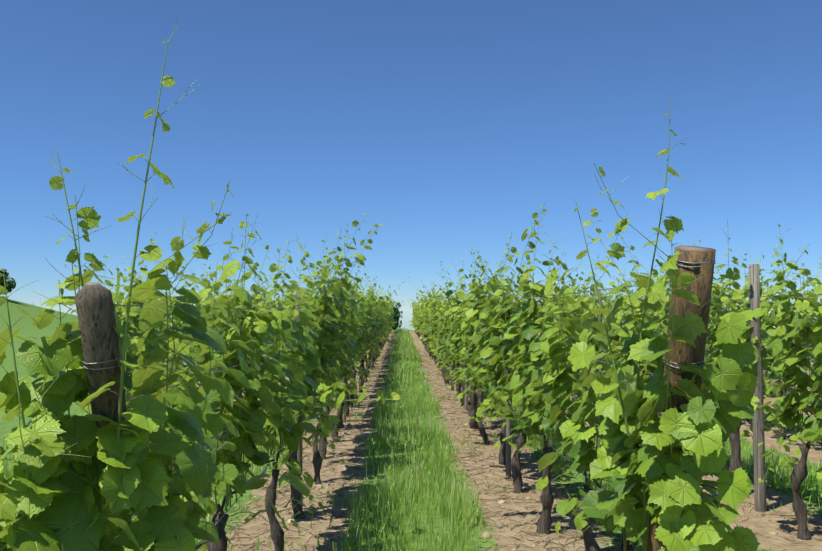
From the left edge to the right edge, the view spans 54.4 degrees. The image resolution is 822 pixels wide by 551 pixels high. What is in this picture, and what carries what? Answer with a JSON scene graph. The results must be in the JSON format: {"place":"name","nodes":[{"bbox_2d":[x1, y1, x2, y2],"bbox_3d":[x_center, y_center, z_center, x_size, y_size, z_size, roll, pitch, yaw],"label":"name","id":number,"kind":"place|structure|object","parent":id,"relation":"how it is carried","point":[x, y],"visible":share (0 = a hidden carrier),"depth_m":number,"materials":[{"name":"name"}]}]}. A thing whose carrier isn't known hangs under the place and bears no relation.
{"place":"outdoors","nodes":[
{"label":"outdoors","id":0,"kind":"place"},
{"bbox_2d":[0,299,821,550],"bbox_3d":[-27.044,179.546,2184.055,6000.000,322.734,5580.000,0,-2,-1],"label":"ground","id":1,"kind":"structure","parent":0,"point":[27,329],"depth_m":7.49,"materials":[{"name":"brown soil"}]},
{"bbox_2d":[0,268,15,294],"bbox_3d":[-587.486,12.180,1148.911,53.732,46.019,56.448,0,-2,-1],"label":"hill tree","id":2,"kind":"object","parent":1,"relation":"on","point":[9,283],"visible":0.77,"depth_m":1132.17,"materials":[{"name":"green plant"}]},
{"bbox_2d":[75,282,126,431],"bbox_3d":[-0.871,1.049,2.527,0.108,2.032,0.943,0,-2,-2],"label":"leaning post","id":3,"kind":"object","parent":1,"relation":"on","point":[96,316],"visible":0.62,"depth_m":2.16,"materials":[{"name":"brown wood"}]},
{"bbox_2d":[296,291,302,509],"bbox_3d":[-0.930,1.188,6.639,0.070,2.170,0.055,1,-3,-28],"label":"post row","id":4,"kind":"object","parent":1,"relation":"on","point":[299,456],"visible":0.1,"depth_m":6.62,"materials":[{"name":"grey wood"}]},
{"bbox_2d":[342,301,345,422],"bbox_3d":[-0.992,1.413,11.916,0.070,2.172,0.052,1,-3,-28],"label":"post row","id":5,"kind":"object","parent":1,"relation":"on","point":[344,415],"visible":0.08,"depth_m":11.87,"materials":[{"name":"grey wood"}]},
{"bbox_2d":[384,300,402,329],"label":"tree","id":6,"kind":"object","parent":1,"relation":"on","point":[396,313],"visible":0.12,"depth_m":253.33,"materials":[{"name":"green plant"}]},
{"bbox_2d":[0,41,821,550],"bbox_3d":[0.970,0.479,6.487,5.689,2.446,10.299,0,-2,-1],"label":"vine leaves","id":7,"kind":"object","parent":1,"relation":"on","point":[124,477],"visible":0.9,"depth_m":3.06,"materials":[{"name":"green plant"}]},
{"bbox_2d":[700,484,717,496],"bbox_3d":[1.044,0.781,2.904,0.156,0.019,0.135,0,-2,-1],"label":"blue tie string","id":8,"kind":"object","parent":7,"relation":"on","point":[710,487],"visible":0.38,"depth_m":2.93,"materials":[{"name":"blue"}]},
{"bbox_2d":[0,18,821,550],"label":"vine shoots","id":9,"kind":"object","parent":1,"relation":"on","point":[274,450],"visible":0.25,"depth_m":3.79,"materials":[{"name":"green plant"}]},
{"bbox_2d":[108,257,821,378],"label":"vine leaves","id":10,"kind":"object","parent":1,"relation":"on","point":[420,320],"visible":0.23,"depth_m":26.67,"materials":[{"name":"green plant"}]},
{"bbox_2d":[464,312,467,410],"bbox_3d":[0.920,1.552,13.311,0.066,2.014,0.058,1,-3,-23],"label":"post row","id":11,"kind":"object","parent":1,"relation":"on","point":[466,398],"visible":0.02,"depth_m":13.27,"materials":[{"name":"grey wood"}]},
{"bbox_2d":[126,324,821,550],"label":"grapevine trunks","id":12,"kind":"object","parent":1,"relation":"on","point":[799,474],"visible":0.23,"depth_m":6.42,"materials":[{"name":"brown wood"}]},
{"bbox_2d":[506,309,510,476],"bbox_3d":[0.982,1.326,8.066,0.055,2.016,0.056,1,-3,-29],"label":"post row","id":13,"kind":"object","parent":1,"relation":"on","point":[508,455],"visible":0.31,"depth_m":8.03,"materials":[{"name":"grey wood"}]},
{"bbox_2d":[207,350,821,550],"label":"straw prunings","id":14,"kind":"object","parent":1,"relation":"on","point":[471,485],"visible":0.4,"depth_m":7.26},
{"bbox_2d":[253,360,819,550],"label":"fallen leaves","id":15,"kind":"object","parent":1,"relation":"on","point":[501,524],"visible":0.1,"depth_m":7.09,"materials":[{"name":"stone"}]},
{"bbox_2d":[597,289,602,397],"bbox_3d":[2.842,1.349,11.986,0.073,2.305,0.057,0,-2,-1],"label":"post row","id":16,"kind":"object","parent":1,"relation":"on","point":[599,320],"visible":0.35,"depth_m":12.00,"materials":[{"name":"grey wood"}]},
{"bbox_2d":[646,245,715,550],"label":"post","id":17,"kind":"object","parent":1,"relation":"on","point":[701,289],"visible":0.38,"depth_m":2.96,"materials":[{"name":"brown wood"}]},
{"bbox_2d":[81,260,821,545],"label":"trellis wires","id":18,"kind":"object","parent":17,"relation":"attached to","point":[83,362],"visible":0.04,"depth_m":3.94,"materials":[{"name":"grey metal"}]},
{"bbox_2d":[748,264,766,511],"bbox_3d":[2.911,1.090,6.702,0.110,2.372,0.097,-1,-3,20],"label":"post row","id":19,"kind":"object","parent":1,"relation":"on","point":[760,504],"visible":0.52,"depth_m":6.67,"materials":[{"name":"grey wood"}]},
{"bbox_2d":[0,0,821,329],"label":"sky","id":20,"kind":"structure","parent":0,"point":[450,124],"materials":[{"name":"blue"}]},
{"bbox_2d":[2,327,821,550],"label":"grass","id":21,"kind":"structure","parent":0,"point":[403,377],"depth_m":7.79,"materials":[{"name":"green plant"}]}
]}

